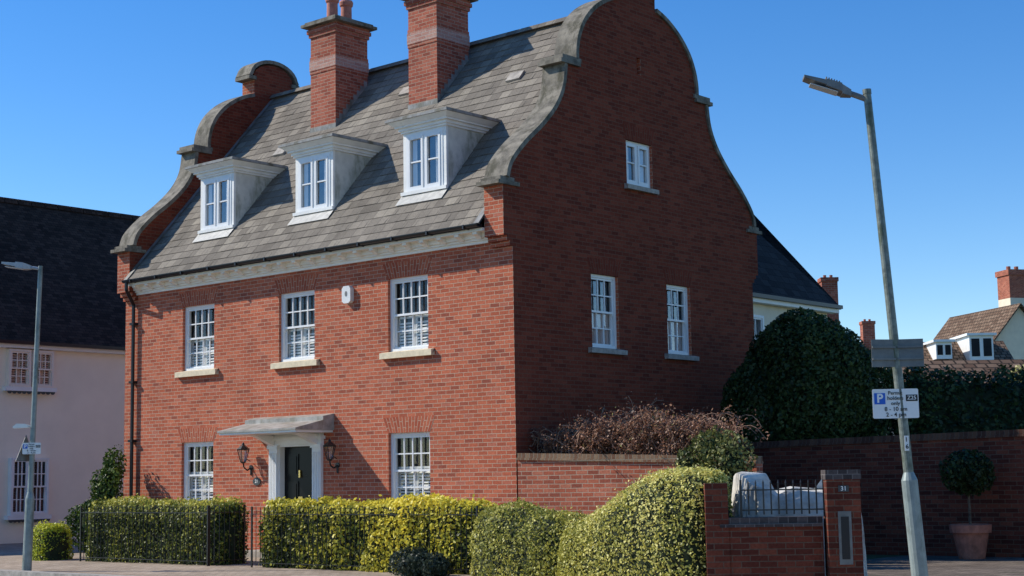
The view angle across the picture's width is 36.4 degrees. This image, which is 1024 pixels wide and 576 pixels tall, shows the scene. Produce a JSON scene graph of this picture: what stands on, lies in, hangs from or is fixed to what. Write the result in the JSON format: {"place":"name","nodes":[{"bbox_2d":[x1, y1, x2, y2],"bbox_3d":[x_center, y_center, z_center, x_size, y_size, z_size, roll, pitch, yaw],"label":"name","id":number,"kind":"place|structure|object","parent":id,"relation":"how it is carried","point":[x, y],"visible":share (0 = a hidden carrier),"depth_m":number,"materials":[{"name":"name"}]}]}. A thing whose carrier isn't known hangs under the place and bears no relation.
{"place":"outdoors","nodes":[
{"label":"outdoors","id":0,"kind":"place"},
{"bbox_2d":[0,540,82,548],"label":"side street","id":1,"kind":"structure","parent":0,"point":[19,545],"depth_m":35.62,"materials":[{"name":"grey asphalt"}]},
{"bbox_2d":[0,547,261,563],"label":"front path","id":2,"kind":"structure","parent":0,"point":[11,551],"depth_m":31.39,"materials":[{"name":"grey concrete"}]},
{"bbox_2d":[61,444,126,551],"bbox_3d":[-8.039,4.186,30.997,1.161,2.170,2.103,5,-9,-41],"label":"climbing shrub","id":3,"kind":"object","parent":2,"relation":"on","point":[110,476],"visible":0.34,"depth_m":31.14,"materials":[{"name":"green plant"}]},
{"bbox_2d":[674,424,758,503],"bbox_3d":[2.904,2.948,22.407,1.299,1.991,0.907,-5,-8,29],"label":"variegated bush","id":4,"kind":"object","parent":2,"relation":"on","point":[731,459],"visible":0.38,"depth_m":22.35,"materials":[{"name":"green plant"}]},
{"bbox_2d":[0,555,469,575],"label":"pavement","id":5,"kind":"structure","parent":0,"point":[14,562],"depth_m":24.39,"materials":[{"name":"grey concrete"}]},
{"bbox_2d":[1,262,42,570],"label":"street lamp","id":6,"kind":"object","parent":5,"relation":"on","point":[28,534],"visible":0.93,"depth_m":24.73,"materials":[{"name":"grey metal"}]},
{"bbox_2d":[13,424,30,428],"bbox_3d":[-7.759,2.194,24.768,0.314,0.075,0.120,-1,-7,0],"label":"sign lamp","id":7,"kind":"object","parent":6,"relation":"attached to","point":[17,426],"visible":1,"depth_m":24.71,"materials":[{"name":"beige paint"}]},
{"bbox_2d":[16,435,28,460],"bbox_3d":[-7.706,2.539,24.734,0.026,0.420,0.400,-5,-8,31],"label":"road sign","id":8,"kind":"object","parent":6,"relation":"attached to","point":[22,457],"visible":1,"depth_m":24.68,"materials":[{"name":"grey metal"}]},
{"bbox_2d":[22,443,40,453],"bbox_3d":[-7.601,2.540,24.671,0.279,0.180,0.056,1,-7,-12],"label":"parking sign","id":9,"kind":"object","parent":6,"relation":"attached to","point":[31,448],"visible":1,"depth_m":24.65,"materials":[{"name":"metal"}]},
{"bbox_2d":[32,520,76,560],"bbox_3d":[-8.393,4.591,28.370,0.769,0.751,0.861,-7,-9,41],"label":"topiary box","id":10,"kind":"object","parent":5,"relation":"on","point":[51,542],"visible":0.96,"depth_m":28.13,"materials":[{"name":"green plant"}]},
{"bbox_2d":[79,505,208,565],"bbox_3d":[-6.286,4.187,26.448,3.624,0.980,0.024,-7,-9,41],"label":"iron fence","id":11,"kind":"object","parent":5,"relation":"on","point":[143,512],"visible":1,"depth_m":26.41,"materials":[{"name":"black metal"}]},
{"bbox_2d":[84,493,249,565],"bbox_3d":[-5.994,4.139,26.862,3.847,1.216,1.099,-7,-9,41],"label":"clipped hedge","id":12,"kind":"object","parent":5,"relation":"on","point":[146,502],"visible":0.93,"depth_m":26.32,"materials":[{"name":"green plant"}]},
{"bbox_2d":[209,504,244,565],"bbox_3d":[-4.675,4.052,25.566,0.024,0.980,0.744,-7,-9,41],"label":"iron gate","id":13,"kind":"object","parent":5,"relation":"on","point":[229,512],"visible":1,"depth_m":25.58,"materials":[{"name":"black metal"}]},
{"bbox_2d":[251,506,477,572],"bbox_3d":[-2.300,3.730,23.176,4.775,0.960,0.024,-7,-9,40],"label":"iron fence","id":14,"kind":"object","parent":5,"relation":"on","point":[345,514],"visible":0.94,"depth_m":23.39,"materials":[{"name":"black metal"}]},
{"bbox_2d":[257,491,503,574],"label":"clipped hedge","id":15,"kind":"object","parent":5,"relation":"on","point":[385,547],"visible":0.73,"depth_m":23.20,"materials":[{"name":"green plant"}]},
{"bbox_2d":[388,546,450,575],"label":"dark shrub","id":16,"kind":"object","parent":5,"relation":"on","point":[415,562],"visible":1,"depth_m":21.53,"materials":[{"name":"green plant"}]},
{"bbox_2d":[467,497,590,575],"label":"variegated shrub","id":17,"kind":"object","parent":5,"relation":"on","point":[516,539],"visible":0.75,"depth_m":20.55,"materials":[{"name":"green plant"}]},
{"bbox_2d":[551,461,736,575],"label":"variegated shrub","id":18,"kind":"object","parent":5,"relation":"on","point":[654,527],"visible":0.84,"depth_m":18.51,"materials":[{"name":"green plant"}]},
{"bbox_2d":[703,483,824,575],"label":"wall","id":19,"kind":"structure","parent":5,"relation":"on","point":[768,546],"depth_m":17.90,"materials":[{"name":"brick"}]},
{"bbox_2d":[739,479,824,516],"bbox_3d":[3.130,2.432,18.049,0.978,0.430,0.028,-1,-7,3],"label":"iron railing","id":20,"kind":"object","parent":19,"relation":"on","point":[770,489],"visible":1,"depth_m":18.04,"materials":[{"name":"black metal"}]},
{"bbox_2d":[731,472,867,575],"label":"furniture cover","id":21,"kind":"object","parent":5,"relation":"on","point":[749,477],"visible":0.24,"depth_m":18.61,"materials":[{"name":"fabric"}]},
{"bbox_2d":[0,0,1023,341],"label":"sky","id":22,"kind":"structure","parent":0,"point":[99,99],"materials":[{"name":"blue"}]},
{"bbox_2d":[752,215,842,339],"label":"house","id":23,"kind":"structure","parent":0,"point":[784,280],"depth_m":34.74,"materials":[{"name":"tile"}]},
{"bbox_2d":[753,314,763,339],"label":"window","id":24,"kind":"structure","parent":23,"relation":"in","point":[758,319],"depth_m":33.22,"materials":[{"name":"white glass"}]},
{"bbox_2d":[821,469,863,575],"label":"gate pillar","id":25,"kind":"structure","parent":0,"point":[843,541],"depth_m":17.73,"materials":[{"name":"brick"}]},
{"bbox_2d":[802,75,928,575],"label":"street lamp","id":26,"kind":"object","parent":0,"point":[914,530],"visible":1,"depth_m":15.81,"materials":[{"name":"grey metal"}]},
{"bbox_2d":[872,388,918,418],"bbox_3d":[3.867,1.167,15.728,0.459,0.296,0.056,-1,-7,3],"label":"parking sign","id":27,"kind":"object","parent":26,"relation":"attached to","point":[886,403],"visible":1,"depth_m":15.71,"materials":[{"name":"metal"}]},
{"bbox_2d":[871,339,923,366],"bbox_3d":[3.890,0.656,15.746,0.527,0.280,0.076,-1,-7,0],"label":"sign plate","id":28,"kind":"object","parent":26,"relation":"attached to","point":[911,352],"visible":1,"depth_m":15.75,"materials":[{"name":"grey metal"}]},
{"bbox_2d":[866,555,905,558],"bbox_3d":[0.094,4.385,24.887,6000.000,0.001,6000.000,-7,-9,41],"label":"ground","id":29,"kind":"structure","parent":0,"point":[874,556],"depth_m":24.98,"materials":[{"name":"grey asphalt"}]},
{"bbox_2d":[0,569,129,575],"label":"kerb","id":30,"kind":"structure","parent":29,"relation":"on","point":[19,573],"depth_m":22.43,"materials":[{"name":"grey concrete"}]},
{"bbox_2d":[0,197,139,543],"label":"pink house","id":31,"kind":"structure","parent":29,"relation":"on","point":[80,405],"depth_m":39.03,"materials":[{"name":"paint"}]},
{"bbox_2d":[7,458,28,515],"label":"window","id":32,"kind":"structure","parent":31,"relation":"in","point":[17,470],"depth_m":37.19,"materials":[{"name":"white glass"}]},
{"bbox_2d":[6,349,31,386],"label":"window","id":33,"kind":"structure","parent":31,"relation":"in","point":[18,361],"depth_m":37.52,"materials":[{"name":"white glass"}]},
{"bbox_2d":[33,458,49,514],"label":"window","id":34,"kind":"structure","parent":31,"relation":"in","point":[41,465],"depth_m":37.69,"materials":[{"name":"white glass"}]},
{"bbox_2d":[31,350,54,387],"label":"window","id":35,"kind":"structure","parent":31,"relation":"in","point":[45,371],"depth_m":38.06,"materials":[{"name":"white glass"}]},
{"bbox_2d":[110,0,761,557],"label":"brick house","id":36,"kind":"structure","parent":29,"relation":"on","point":[446,258],"depth_m":28.61,"materials":[{"name":"brick"}]},
{"bbox_2d":[175,288,218,377],"bbox_3d":[-6.133,0.909,30.876,1.280,1.680,0.365,-7,-9,41],"label":"window","id":37,"kind":"structure","parent":36,"relation":"in","point":[199,320],"depth_m":31.00,"materials":[{"name":"white glass"}]},
{"bbox_2d":[178,427,216,500],"bbox_3d":[-6.064,3.532,30.585,1.260,1.560,0.283,-7,-9,41],"label":"window","id":38,"kind":"structure","parent":36,"relation":"in","point":[198,453],"depth_m":30.69,"materials":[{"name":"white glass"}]},
{"bbox_2d":[270,274,319,368],"bbox_3d":[-3.929,0.639,28.965,1.280,1.680,0.365,-7,-9,41],"label":"window","id":39,"kind":"structure","parent":36,"relation":"in","point":[297,308],"depth_m":29.08,"materials":[{"name":"white glass"}]},
{"bbox_2d":[285,446,311,500],"bbox_3d":[-3.869,3.833,28.566,0.920,1.880,0.105,-7,-9,41],"label":"door","id":40,"kind":"structure","parent":36,"relation":"in","point":[298,460],"depth_m":28.66,"materials":[{"name":"black wood"}]},
{"bbox_2d":[379,257,434,359],"bbox_3d":[-1.739,0.370,27.067,1.260,1.680,0.365,-7,-9,41],"label":"window","id":41,"kind":"structure","parent":36,"relation":"in","point":[408,295],"depth_m":27.17,"materials":[{"name":"white glass"}]},
{"bbox_2d":[383,415,434,500],"bbox_3d":[-1.670,2.993,26.776,1.260,1.560,0.283,-7,-9,41],"label":"window","id":42,"kind":"structure","parent":36,"relation":"in","point":[410,452],"depth_m":26.88,"materials":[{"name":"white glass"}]},
{"bbox_2d":[562,412,596,453],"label":"window","id":43,"kind":"structure","parent":36,"relation":"in","point":[567,417],"depth_m":26.31,"materials":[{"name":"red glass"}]},
{"bbox_2d":[587,257,627,354],"bbox_3d":[1.555,0.334,27.296,0.365,1.660,1.010,-7,-9,41],"label":"window","id":44,"kind":"structure","parent":36,"relation":"in","point":[603,295],"depth_m":27.41,"materials":[{"name":"white glass"}]},
{"bbox_2d":[622,123,658,194],"bbox_3d":[2.247,-2.329,28.472,0.365,1.190,0.990,-7,-9,41],"label":"window","id":45,"kind":"structure","parent":36,"relation":"in","point":[637,155],"depth_m":28.48,"materials":[{"name":"white glass"}]},
{"bbox_2d":[663,269,698,360],"bbox_3d":[3.023,0.515,28.964,0.365,1.660,0.990,-7,-9,41],"label":"window","id":46,"kind":"structure","parent":36,"relation":"in","point":[677,303],"depth_m":29.09,"materials":[{"name":"white glass"}]},
{"bbox_2d":[667,416,696,427],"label":"window","id":47,"kind":"structure","parent":36,"relation":"in","point":[674,416],"depth_m":28.74,"materials":[{"name":"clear glass"}]},
{"bbox_2d":[517,453,762,518],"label":"garden wall","id":48,"kind":"structure","parent":29,"relation":"on","point":[584,483],"depth_m":24.38,"materials":[{"name":"red brick"}]},
{"bbox_2d":[529,391,769,461],"bbox_3d":[1.869,2.971,24.651,4.478,2.703,2.088,-7,-9,41],"label":"dry climbing shrub","id":49,"kind":"object","parent":29,"relation":"on","point":[670,437],"visible":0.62,"depth_m":24.42,"materials":[{"name":"red plant"}]},
{"bbox_2d":[719,306,893,441],"bbox_3d":[5.314,2.499,27.978,2.855,4.349,2.393,-7,-9,41],"label":"evergreen tree","id":50,"kind":"object","parent":29,"relation":"on","point":[802,374],"visible":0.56,"depth_m":27.31,"materials":[{"name":"green plant"}]},
{"bbox_2d":[817,275,882,387],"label":"distant house","id":51,"kind":"structure","parent":29,"relation":"on","point":[829,285],"depth_m":50.99,"materials":[{"name":"red brick"}]},
{"bbox_2d":[691,429,1023,557],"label":"garden wall","id":52,"kind":"structure","parent":29,"relation":"on","point":[877,462],"depth_m":25.14,"materials":[{"name":"brick"}]},
{"bbox_2d":[859,319,896,434],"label":"distant house","id":53,"kind":"structure","parent":29,"relation":"on","point":[867,331],"depth_m":61.49,"materials":[{"name":"red brick"}]},
{"bbox_2d":[889,364,1023,434],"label":"tall hedge","id":54,"kind":"object","parent":29,"relation":"on","point":[948,404],"visible":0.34,"depth_m":27.64,"materials":[{"name":"green plant"}]},
{"bbox_2d":[1010,364,1023,382],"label":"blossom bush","id":55,"kind":"object","parent":29,"relation":"on","point":[1018,366],"visible":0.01,"depth_m":38.26,"materials":[{"name":"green plant"}]},
{"bbox_2d":[866,555,1023,575],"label":"driveway","id":56,"kind":"structure","parent":0,"point":[952,566],"depth_m":21.89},
{"bbox_2d":[938,448,996,558],"bbox_3d":[7.009,3.295,23.887,0.849,1.696,0.799,-1,-7,-1],"label":"potted tree","id":57,"kind":"object","parent":56,"relation":"on","point":[969,472],"visible":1,"depth_m":23.70,"materials":[{"name":"green plant"}]},
{"bbox_2d":[886,333,1013,372],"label":"distant house","id":58,"kind":"structure","parent":0,"point":[975,346],"depth_m":78.67,"materials":[{"name":"white paint"}]},
{"bbox_2d":[908,359,1023,382],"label":"distant house","id":59,"kind":"structure","parent":0,"point":[978,366],"depth_m":40.10,"materials":[{"name":"brick"}]},
{"bbox_2d":[933,266,1023,358],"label":"distant house","id":60,"kind":"structure","parent":0,"point":[1004,320],"depth_m":92.34,"materials":[{"name":"brown tile"}]}
]}

